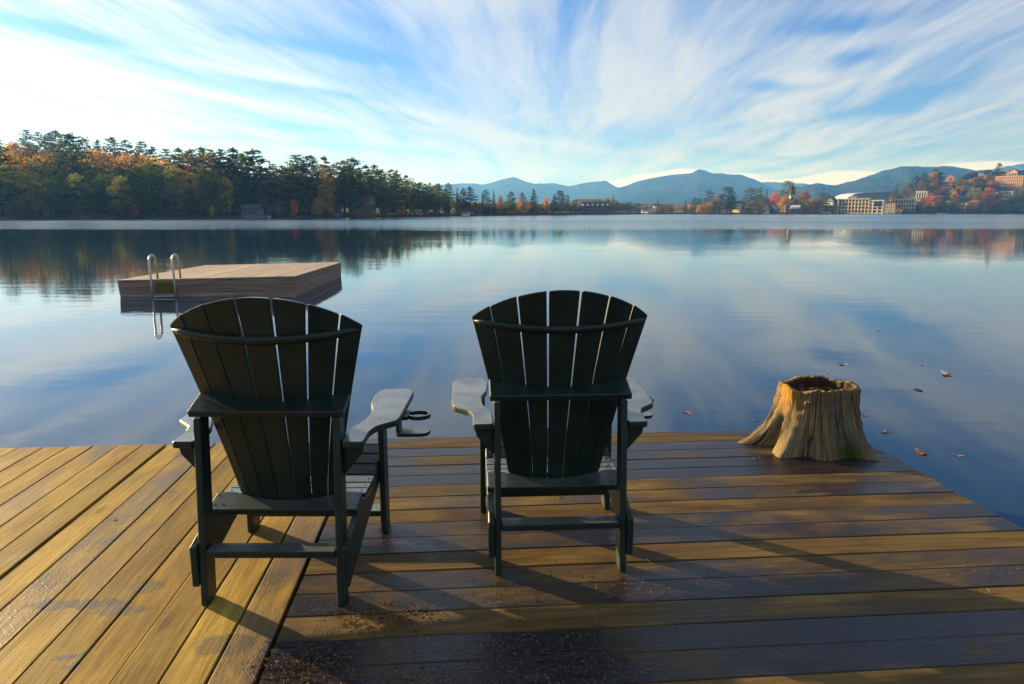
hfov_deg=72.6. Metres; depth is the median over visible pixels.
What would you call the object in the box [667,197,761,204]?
hill
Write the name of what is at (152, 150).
pine tree
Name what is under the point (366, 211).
lodge
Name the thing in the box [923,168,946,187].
pine tree
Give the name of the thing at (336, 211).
cabin
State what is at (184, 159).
pine tree
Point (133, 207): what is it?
maple tree
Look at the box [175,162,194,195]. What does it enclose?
maple tree
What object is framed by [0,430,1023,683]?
wooden dock
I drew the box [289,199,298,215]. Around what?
birch tree
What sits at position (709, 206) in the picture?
birch tree
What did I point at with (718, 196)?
maple tree
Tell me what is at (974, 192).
maple tree
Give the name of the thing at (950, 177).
maple tree
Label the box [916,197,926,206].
maple tree
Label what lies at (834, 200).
house
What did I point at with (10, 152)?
maple tree
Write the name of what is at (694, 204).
pine tree
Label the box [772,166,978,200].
mountain
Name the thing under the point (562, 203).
pine tree
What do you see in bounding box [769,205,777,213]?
boathouse
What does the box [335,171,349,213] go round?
pine tree
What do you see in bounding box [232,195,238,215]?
spruce tree
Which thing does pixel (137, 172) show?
pine tree
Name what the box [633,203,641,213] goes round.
maple tree
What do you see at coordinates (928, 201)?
maple tree
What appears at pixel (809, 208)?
birch tree
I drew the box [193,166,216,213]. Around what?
maple tree
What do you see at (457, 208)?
spruce tree
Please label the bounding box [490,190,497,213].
spruce tree
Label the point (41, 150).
maple tree
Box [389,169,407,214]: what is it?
pine tree
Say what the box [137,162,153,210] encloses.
maple tree
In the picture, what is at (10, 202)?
pine tree
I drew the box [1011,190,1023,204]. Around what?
maple tree
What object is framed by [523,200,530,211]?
maple tree
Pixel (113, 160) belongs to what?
maple tree
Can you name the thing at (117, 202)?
maple tree
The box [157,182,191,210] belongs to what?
maple tree
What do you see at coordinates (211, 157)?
pine tree
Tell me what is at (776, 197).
maple tree
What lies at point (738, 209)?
house
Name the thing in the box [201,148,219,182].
pine tree
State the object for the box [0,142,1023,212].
distant woods
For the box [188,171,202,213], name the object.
spruce tree
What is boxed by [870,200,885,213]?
hotel
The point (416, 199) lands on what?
pine tree
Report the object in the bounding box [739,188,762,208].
pine tree
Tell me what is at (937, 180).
maple tree
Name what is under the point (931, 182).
maple tree
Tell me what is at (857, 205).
hotel
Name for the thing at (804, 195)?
maple tree
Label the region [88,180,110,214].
pine tree
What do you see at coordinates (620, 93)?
sky
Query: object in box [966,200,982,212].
birch tree
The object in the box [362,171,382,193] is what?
maple tree
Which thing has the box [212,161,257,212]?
pine tree
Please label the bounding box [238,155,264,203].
pine tree
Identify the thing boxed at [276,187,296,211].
pine tree
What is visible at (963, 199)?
maple tree
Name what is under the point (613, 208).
spruce tree
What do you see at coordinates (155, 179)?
pine tree
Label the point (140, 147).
pine tree
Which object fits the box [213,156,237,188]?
pine tree
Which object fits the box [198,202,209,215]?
birch tree
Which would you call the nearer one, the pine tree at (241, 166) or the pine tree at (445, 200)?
the pine tree at (241, 166)
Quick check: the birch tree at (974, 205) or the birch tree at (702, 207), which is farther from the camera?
the birch tree at (974, 205)
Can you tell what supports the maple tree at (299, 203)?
on the ground
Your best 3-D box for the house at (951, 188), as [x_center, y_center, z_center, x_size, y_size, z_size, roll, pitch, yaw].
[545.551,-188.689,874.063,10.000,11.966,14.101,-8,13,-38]
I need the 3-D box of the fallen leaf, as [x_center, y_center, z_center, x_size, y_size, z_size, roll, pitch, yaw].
[4.601,0.336,7.389,0.142,0.021,0.220,3,11,15]
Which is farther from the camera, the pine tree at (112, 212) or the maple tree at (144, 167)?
the maple tree at (144, 167)
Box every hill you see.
[618,193,915,211]
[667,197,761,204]
[953,172,1006,185]
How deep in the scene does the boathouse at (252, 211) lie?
190.93 m
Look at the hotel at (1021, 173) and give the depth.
929.18 m
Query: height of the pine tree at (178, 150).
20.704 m
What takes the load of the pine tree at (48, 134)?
on the ground
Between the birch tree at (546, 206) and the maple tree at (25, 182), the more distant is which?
the birch tree at (546, 206)
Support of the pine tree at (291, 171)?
on the ground
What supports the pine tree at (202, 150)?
on the ground
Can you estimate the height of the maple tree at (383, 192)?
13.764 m
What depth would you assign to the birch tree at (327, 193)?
216.39 m
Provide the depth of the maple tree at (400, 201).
263.30 m
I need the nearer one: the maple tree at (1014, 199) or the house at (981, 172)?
the maple tree at (1014, 199)
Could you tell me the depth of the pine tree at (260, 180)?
223.20 m
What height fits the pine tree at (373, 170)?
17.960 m
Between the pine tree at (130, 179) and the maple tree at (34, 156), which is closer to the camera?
the pine tree at (130, 179)
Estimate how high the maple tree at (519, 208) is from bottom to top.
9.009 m
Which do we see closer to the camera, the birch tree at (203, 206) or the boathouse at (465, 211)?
the birch tree at (203, 206)
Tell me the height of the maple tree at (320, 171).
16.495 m
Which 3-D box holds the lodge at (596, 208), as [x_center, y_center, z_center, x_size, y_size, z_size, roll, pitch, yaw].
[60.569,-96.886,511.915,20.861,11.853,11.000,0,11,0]
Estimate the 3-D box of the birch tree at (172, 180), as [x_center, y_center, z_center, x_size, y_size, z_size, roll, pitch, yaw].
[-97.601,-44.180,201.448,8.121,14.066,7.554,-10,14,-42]
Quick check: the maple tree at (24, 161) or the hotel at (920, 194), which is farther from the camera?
the hotel at (920, 194)
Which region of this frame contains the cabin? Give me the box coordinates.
[331,205,342,216]
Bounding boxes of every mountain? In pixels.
[376,177,618,210]
[591,169,780,204]
[762,182,808,191]
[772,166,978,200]
[992,164,1023,171]
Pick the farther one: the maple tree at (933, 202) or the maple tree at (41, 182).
the maple tree at (933, 202)
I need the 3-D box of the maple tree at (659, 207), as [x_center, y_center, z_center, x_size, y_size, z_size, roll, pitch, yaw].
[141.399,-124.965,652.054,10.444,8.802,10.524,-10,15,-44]
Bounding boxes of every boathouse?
[239,204,265,218]
[460,208,470,215]
[761,206,770,213]
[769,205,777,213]
[789,205,801,213]
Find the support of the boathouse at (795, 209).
on the ground
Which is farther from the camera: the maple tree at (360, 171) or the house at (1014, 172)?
the house at (1014, 172)
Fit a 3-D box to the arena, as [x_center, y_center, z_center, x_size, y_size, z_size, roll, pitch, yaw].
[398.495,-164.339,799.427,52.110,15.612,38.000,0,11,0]
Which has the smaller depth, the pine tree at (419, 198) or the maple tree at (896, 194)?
the pine tree at (419, 198)
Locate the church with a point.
(793, 196)
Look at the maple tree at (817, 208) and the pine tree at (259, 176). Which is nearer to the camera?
the pine tree at (259, 176)
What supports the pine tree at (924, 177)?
on the ground
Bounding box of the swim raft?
[117,253,340,297]
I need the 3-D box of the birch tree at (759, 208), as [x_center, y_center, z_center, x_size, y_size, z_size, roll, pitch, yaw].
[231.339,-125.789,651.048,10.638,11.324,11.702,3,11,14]
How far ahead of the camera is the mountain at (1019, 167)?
4407.71 m
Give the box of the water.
[0,214,1023,528]
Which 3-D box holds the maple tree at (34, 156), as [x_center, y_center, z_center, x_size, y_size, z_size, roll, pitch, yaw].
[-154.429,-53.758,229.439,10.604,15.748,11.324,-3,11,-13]
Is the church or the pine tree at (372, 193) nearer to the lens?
the pine tree at (372, 193)
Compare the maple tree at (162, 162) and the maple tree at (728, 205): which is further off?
the maple tree at (728, 205)
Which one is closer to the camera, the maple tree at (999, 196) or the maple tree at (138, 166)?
the maple tree at (138, 166)
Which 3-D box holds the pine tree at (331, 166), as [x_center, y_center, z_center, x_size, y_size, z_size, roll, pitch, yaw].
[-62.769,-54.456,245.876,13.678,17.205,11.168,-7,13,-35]
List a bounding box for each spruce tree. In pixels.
[93,170,109,212]
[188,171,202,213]
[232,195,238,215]
[454,190,461,213]
[479,191,485,213]
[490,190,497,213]
[609,195,615,212]
[682,201,688,212]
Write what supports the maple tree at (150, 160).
on the ground
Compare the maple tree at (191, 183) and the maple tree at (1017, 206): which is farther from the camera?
the maple tree at (1017, 206)
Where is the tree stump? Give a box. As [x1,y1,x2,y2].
[738,375,879,460]
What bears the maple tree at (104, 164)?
on the ground
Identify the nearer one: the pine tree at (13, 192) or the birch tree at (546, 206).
the pine tree at (13, 192)
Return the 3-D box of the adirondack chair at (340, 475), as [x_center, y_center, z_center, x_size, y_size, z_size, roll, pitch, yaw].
[-0.781,0.321,2.658,0.921,1.072,0.709,0,11,0]
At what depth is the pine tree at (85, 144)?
308.87 m
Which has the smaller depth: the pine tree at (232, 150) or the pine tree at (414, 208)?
the pine tree at (232, 150)
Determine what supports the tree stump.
on the wooden dock
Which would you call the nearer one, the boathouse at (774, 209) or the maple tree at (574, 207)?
the maple tree at (574, 207)
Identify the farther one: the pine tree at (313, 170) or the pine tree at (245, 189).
the pine tree at (313, 170)
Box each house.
[733,201,745,212]
[822,206,836,212]
[825,196,837,208]
[939,187,953,193]
[958,201,968,209]
[959,186,974,194]
[978,170,984,175]
[985,169,991,174]
[997,187,1015,200]
[1008,168,1019,175]
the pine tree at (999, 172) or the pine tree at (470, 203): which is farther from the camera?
the pine tree at (999, 172)
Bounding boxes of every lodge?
[348,197,374,217]
[580,202,609,214]
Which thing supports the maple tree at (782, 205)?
on the ground
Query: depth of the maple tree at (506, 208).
386.10 m
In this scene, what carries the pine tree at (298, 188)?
on the ground
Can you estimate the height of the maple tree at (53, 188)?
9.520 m
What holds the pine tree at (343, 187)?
on the ground
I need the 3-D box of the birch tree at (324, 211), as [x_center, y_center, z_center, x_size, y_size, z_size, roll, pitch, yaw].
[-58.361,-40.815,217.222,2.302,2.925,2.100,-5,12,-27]
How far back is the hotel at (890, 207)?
726.91 m
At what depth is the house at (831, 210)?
701.47 m
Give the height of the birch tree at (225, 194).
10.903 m
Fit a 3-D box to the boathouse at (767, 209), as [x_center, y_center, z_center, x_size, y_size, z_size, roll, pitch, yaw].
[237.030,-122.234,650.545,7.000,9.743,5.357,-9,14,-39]
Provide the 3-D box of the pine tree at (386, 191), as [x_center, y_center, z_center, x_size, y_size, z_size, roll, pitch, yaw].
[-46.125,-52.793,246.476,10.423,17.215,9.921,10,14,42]
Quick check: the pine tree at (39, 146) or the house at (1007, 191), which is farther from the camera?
the house at (1007, 191)
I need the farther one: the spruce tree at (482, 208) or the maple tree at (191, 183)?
the spruce tree at (482, 208)
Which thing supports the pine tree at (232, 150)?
on the ground
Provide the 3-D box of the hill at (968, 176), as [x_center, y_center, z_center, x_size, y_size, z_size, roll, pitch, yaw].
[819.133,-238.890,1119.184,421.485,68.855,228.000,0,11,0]
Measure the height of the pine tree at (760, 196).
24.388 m
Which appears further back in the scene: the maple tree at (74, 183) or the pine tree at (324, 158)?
the pine tree at (324, 158)
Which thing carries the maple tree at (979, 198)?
on the ground
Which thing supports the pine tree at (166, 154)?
on the ground
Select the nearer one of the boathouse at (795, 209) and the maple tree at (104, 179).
the maple tree at (104, 179)
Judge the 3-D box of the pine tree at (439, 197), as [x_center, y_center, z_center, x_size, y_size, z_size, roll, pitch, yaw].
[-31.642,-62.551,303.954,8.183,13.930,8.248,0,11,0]
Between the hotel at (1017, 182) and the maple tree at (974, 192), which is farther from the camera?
the hotel at (1017, 182)
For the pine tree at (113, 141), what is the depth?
289.29 m
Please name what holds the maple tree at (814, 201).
on the ground
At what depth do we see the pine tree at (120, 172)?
194.38 m
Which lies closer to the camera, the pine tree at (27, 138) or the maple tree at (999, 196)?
the pine tree at (27, 138)
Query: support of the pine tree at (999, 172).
on the ground
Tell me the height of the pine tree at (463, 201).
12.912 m
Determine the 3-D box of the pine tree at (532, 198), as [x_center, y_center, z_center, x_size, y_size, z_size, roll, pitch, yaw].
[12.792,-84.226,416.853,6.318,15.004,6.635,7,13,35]
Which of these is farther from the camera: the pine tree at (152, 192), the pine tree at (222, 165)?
the pine tree at (222, 165)
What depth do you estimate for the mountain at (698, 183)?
3581.18 m
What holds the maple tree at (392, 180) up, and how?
on the ground
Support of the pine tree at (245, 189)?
on the ground
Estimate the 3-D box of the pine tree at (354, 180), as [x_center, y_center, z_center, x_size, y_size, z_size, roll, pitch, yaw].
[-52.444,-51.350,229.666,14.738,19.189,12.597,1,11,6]
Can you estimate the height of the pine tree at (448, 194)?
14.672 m
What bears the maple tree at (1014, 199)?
on the ground
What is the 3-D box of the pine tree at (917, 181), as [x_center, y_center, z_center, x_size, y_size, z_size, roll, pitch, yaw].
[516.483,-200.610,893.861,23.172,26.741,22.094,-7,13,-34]
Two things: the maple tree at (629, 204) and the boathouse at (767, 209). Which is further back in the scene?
the boathouse at (767, 209)
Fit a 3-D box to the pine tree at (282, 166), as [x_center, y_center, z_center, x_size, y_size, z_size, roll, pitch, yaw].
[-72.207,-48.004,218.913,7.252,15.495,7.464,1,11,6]
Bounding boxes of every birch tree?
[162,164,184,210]
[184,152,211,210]
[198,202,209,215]
[209,206,214,216]
[215,177,233,214]
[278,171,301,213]
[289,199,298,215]
[312,197,321,215]
[316,173,336,214]
[322,208,328,214]
[397,183,412,210]
[542,196,549,212]
[700,203,706,212]
[705,202,713,212]
[747,204,754,212]
[754,201,764,212]
[805,203,812,212]
[951,199,960,209]
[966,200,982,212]
[966,205,973,212]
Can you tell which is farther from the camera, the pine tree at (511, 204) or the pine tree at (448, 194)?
the pine tree at (511, 204)
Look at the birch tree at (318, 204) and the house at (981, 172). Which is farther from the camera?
the house at (981, 172)
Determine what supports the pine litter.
on the wooden dock
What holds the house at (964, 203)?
on the ground
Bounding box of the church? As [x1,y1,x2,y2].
[782,184,798,211]
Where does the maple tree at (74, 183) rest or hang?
on the ground
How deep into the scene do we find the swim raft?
14.21 m
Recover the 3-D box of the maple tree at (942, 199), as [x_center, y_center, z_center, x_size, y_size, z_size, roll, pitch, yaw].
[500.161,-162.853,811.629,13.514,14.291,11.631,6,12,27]
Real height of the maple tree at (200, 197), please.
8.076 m
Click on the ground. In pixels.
(140, 215)
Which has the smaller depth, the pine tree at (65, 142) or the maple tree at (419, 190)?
the pine tree at (65, 142)
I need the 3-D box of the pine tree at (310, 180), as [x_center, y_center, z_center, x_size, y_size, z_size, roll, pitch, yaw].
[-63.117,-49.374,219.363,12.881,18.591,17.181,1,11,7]
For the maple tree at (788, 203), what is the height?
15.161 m
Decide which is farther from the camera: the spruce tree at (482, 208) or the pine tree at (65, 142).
the spruce tree at (482, 208)
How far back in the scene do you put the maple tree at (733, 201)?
646.14 m
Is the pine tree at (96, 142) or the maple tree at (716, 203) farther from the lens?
the maple tree at (716, 203)
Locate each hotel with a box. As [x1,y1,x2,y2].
[837,198,871,213]
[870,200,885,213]
[884,202,896,213]
[895,199,916,211]
[915,191,928,200]
[995,175,1023,190]
[1007,170,1023,175]
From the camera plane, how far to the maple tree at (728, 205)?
645.81 m
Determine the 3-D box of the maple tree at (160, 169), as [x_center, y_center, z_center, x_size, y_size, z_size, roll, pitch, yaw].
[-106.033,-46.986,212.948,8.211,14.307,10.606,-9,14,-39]
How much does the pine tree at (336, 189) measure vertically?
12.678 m
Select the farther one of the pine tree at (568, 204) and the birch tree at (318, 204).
the pine tree at (568, 204)
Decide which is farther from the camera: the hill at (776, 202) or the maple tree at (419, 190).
the hill at (776, 202)
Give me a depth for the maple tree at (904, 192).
869.52 m
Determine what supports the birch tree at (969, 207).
on the ground
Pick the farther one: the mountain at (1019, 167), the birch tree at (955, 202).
the mountain at (1019, 167)
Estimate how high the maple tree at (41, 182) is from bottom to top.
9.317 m
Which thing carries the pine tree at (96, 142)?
on the ground
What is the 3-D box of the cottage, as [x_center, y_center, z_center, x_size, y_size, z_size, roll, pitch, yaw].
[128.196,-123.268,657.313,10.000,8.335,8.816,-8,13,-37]
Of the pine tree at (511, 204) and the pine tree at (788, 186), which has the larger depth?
the pine tree at (788, 186)
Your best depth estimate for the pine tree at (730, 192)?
658.58 m
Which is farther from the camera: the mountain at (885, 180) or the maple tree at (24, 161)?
the mountain at (885, 180)
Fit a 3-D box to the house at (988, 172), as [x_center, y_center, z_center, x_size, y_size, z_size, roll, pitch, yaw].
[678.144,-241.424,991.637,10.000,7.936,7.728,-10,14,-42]
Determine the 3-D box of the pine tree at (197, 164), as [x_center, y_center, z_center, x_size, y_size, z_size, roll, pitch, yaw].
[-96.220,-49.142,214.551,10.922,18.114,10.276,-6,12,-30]
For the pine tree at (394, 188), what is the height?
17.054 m
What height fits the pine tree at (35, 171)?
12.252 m
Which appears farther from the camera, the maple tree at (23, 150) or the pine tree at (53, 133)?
the pine tree at (53, 133)
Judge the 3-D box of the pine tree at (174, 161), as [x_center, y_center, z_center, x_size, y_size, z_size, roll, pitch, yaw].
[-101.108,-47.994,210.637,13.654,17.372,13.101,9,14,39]
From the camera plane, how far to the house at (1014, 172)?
928.31 m
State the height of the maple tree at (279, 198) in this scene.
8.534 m
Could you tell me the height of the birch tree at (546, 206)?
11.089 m
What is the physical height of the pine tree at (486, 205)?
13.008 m
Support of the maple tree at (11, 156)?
on the ground
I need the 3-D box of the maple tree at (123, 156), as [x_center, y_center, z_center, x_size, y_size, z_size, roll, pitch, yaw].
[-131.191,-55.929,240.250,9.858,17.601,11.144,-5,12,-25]
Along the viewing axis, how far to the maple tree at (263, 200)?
207.06 m
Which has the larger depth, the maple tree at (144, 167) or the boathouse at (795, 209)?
the boathouse at (795, 209)
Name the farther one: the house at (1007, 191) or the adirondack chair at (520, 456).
the house at (1007, 191)
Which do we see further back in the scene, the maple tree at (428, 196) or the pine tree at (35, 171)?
the maple tree at (428, 196)
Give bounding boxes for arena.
[835,191,890,201]
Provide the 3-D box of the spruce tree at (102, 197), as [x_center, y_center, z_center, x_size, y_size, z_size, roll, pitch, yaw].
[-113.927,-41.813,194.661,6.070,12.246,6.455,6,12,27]
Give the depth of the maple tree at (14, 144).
252.73 m
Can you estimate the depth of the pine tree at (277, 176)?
215.87 m
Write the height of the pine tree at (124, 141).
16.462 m
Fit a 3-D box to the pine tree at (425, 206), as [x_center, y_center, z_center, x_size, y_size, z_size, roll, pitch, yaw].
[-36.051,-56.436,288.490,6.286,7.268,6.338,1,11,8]
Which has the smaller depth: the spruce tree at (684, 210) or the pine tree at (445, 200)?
the pine tree at (445, 200)
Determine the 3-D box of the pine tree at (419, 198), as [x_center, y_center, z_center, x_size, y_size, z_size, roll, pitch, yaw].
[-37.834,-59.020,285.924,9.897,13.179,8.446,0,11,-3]
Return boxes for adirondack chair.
[170,297,430,605]
[452,290,653,575]
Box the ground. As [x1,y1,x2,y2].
[0,177,1023,219]
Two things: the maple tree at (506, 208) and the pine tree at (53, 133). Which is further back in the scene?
the maple tree at (506, 208)
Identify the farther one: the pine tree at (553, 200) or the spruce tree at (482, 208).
the pine tree at (553, 200)
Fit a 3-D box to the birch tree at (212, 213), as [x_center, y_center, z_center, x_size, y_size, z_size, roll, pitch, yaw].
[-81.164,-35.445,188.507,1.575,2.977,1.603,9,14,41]
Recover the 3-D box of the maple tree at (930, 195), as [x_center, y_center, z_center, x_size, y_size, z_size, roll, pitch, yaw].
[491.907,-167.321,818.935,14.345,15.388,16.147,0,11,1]
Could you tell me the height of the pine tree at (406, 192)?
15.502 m
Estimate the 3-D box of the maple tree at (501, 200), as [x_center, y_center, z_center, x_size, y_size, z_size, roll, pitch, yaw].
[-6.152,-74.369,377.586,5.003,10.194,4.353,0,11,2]
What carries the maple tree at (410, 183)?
on the ground
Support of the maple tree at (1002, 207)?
on the ground
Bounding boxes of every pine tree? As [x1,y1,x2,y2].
[0,140,30,215]
[2,177,28,213]
[16,129,33,149]
[21,169,52,212]
[30,131,48,156]
[33,133,104,210]
[38,133,55,155]
[41,130,69,156]
[77,138,92,159]
[80,170,107,211]
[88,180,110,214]
[89,138,103,153]
[97,167,138,211]
[100,171,113,210]
[101,136,125,162]
[107,207,117,214]
[113,175,148,214]
[118,139,133,162]
[118,191,138,216]
[125,167,158,212]
[130,140,154,160]
[131,175,168,214]
[138,163,172,213]
[145,145,160,161]
[156,154,188,211]
[157,147,173,167]
[168,151,202,189]
[171,147,187,169]
[180,148,194,167]
[195,147,208,181]
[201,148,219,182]
[203,154,219,185]
[209,148,230,211]
[209,200,224,213]
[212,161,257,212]
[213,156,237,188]
[221,147,252,212]
[226,148,290,204]
[227,154,259,203]
[235,183,259,210]
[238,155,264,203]
[251,166,268,198]
[260,162,289,213]
[272,153,320,214]
[274,164,288,213]
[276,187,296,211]
[287,182,311,214]
[289,155,333,214]
[304,165,321,176]
[313,155,338,204]
[319,176,347,207]
[326,163,343,197]
[329,159,364,214]
[335,157,374,207]
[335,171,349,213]
[358,164,377,206]
[361,164,388,215]
[373,168,396,216]
[380,168,401,214]
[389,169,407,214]
[400,175,415,214]
[405,193,419,213]
[409,189,421,212]
[412,183,430,213]
[420,197,430,213]
[424,182,436,209]
[432,184,448,214]
[438,190,452,212]
[440,183,457,214]
[456,187,470,209]
[463,187,478,213]
[480,190,493,213]
[506,192,517,210]
[516,192,526,210]
[529,189,537,213]
[549,191,567,214]
[550,194,559,213]
[564,195,571,213]
[689,197,698,212]
[701,190,717,212]
[716,186,740,212]
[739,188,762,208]
[752,187,768,212]
[771,180,803,207]
[813,192,834,212]
[905,175,921,195]
[919,172,929,190]
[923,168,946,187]
[990,163,1004,176]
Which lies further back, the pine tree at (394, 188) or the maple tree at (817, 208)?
the maple tree at (817, 208)
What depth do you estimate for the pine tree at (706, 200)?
657.34 m
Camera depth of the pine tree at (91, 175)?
191.23 m
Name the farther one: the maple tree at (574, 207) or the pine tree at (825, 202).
the pine tree at (825, 202)
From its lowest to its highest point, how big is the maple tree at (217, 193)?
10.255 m
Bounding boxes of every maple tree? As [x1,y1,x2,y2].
[0,146,19,166]
[0,154,22,169]
[3,140,22,172]
[9,157,40,177]
[9,160,30,178]
[12,172,46,216]
[13,142,34,159]
[21,180,56,214]
[22,148,48,164]
[29,155,55,172]
[38,178,73,214]
[59,173,89,212]
[85,173,136,214]
[91,150,116,181]
[91,159,114,176]
[105,159,124,183]
[106,176,134,216]
[116,153,139,168]
[130,204,138,214]
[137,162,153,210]
[138,154,158,170]
[138,164,165,211]
[150,159,170,176]
[151,164,170,211]
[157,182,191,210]
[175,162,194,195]
[178,170,201,213]
[191,186,215,212]
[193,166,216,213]
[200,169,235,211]
[204,179,232,214]
[255,192,268,210]
[259,187,285,214]
[267,198,283,214]
[294,200,305,215]
[306,164,336,188]
[347,168,364,193]
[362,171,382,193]
[368,177,392,212]
[383,174,402,195]
[396,177,418,211]
[397,200,405,214]
[407,182,427,211]
[420,190,435,210]
[496,196,504,213]
[502,200,509,213]
[515,198,521,213]
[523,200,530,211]
[548,202,555,213]
[572,199,579,211]
[615,201,620,211]
[619,203,627,211]
[624,202,634,212]
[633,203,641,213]
[658,204,667,211]
[711,200,719,212]
[714,195,725,212]
[720,201,730,212]
[723,197,736,212]
[765,193,781,207]
[776,196,790,212]
[782,198,795,212]
[796,191,812,210]
[810,198,818,212]
[812,202,823,212]
[889,190,901,199]
[899,190,907,198]
[902,181,914,197]
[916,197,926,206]
[917,182,925,189]
[920,196,929,207]
[923,193,935,203]
[925,176,935,189]
[928,172,940,185]
[929,195,941,206]
[936,196,944,205]
[945,175,954,184]
[953,186,964,194]
[959,195,968,200]
[966,187,984,200]
[968,193,985,205]
[983,187,995,195]
[986,193,998,205]
[991,193,1004,205]
[997,202,1008,210]
[1002,196,1018,210]
[1008,193,1023,211]
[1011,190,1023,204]
[1012,203,1023,212]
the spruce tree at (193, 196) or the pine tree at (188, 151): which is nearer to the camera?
the spruce tree at (193, 196)
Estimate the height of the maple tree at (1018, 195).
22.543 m
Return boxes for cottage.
[641,207,654,212]
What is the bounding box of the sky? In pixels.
[0,0,1023,187]
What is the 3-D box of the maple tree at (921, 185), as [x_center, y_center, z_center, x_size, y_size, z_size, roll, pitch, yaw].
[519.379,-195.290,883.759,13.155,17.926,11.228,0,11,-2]
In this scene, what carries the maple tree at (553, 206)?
on the ground
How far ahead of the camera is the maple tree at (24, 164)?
215.58 m
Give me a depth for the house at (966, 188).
866.94 m
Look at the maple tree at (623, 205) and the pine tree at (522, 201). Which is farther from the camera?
the maple tree at (623, 205)
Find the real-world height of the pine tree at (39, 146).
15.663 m
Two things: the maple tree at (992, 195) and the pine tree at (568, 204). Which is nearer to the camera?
the pine tree at (568, 204)
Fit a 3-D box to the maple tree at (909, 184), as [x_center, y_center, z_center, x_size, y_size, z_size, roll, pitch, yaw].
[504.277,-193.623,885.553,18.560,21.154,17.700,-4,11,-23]
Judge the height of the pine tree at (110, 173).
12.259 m
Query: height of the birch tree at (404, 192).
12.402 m
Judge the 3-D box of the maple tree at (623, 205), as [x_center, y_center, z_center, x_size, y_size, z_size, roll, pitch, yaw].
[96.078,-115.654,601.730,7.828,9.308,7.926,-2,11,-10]
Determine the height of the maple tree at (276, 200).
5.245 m
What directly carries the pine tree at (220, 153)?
on the ground
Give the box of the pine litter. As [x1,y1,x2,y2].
[242,456,1022,683]
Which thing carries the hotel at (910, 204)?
on the ground
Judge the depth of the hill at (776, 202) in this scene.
1433.77 m
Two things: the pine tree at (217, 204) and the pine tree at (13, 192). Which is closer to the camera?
the pine tree at (13, 192)
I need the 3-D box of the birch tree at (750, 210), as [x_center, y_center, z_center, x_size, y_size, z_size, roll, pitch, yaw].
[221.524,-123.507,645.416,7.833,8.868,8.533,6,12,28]
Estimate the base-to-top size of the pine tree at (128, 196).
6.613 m
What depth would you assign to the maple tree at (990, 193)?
847.50 m
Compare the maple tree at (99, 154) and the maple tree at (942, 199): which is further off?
the maple tree at (942, 199)
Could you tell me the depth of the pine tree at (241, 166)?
208.45 m
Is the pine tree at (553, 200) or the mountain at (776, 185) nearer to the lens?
the pine tree at (553, 200)
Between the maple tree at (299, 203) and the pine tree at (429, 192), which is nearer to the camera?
the maple tree at (299, 203)
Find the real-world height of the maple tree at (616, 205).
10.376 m

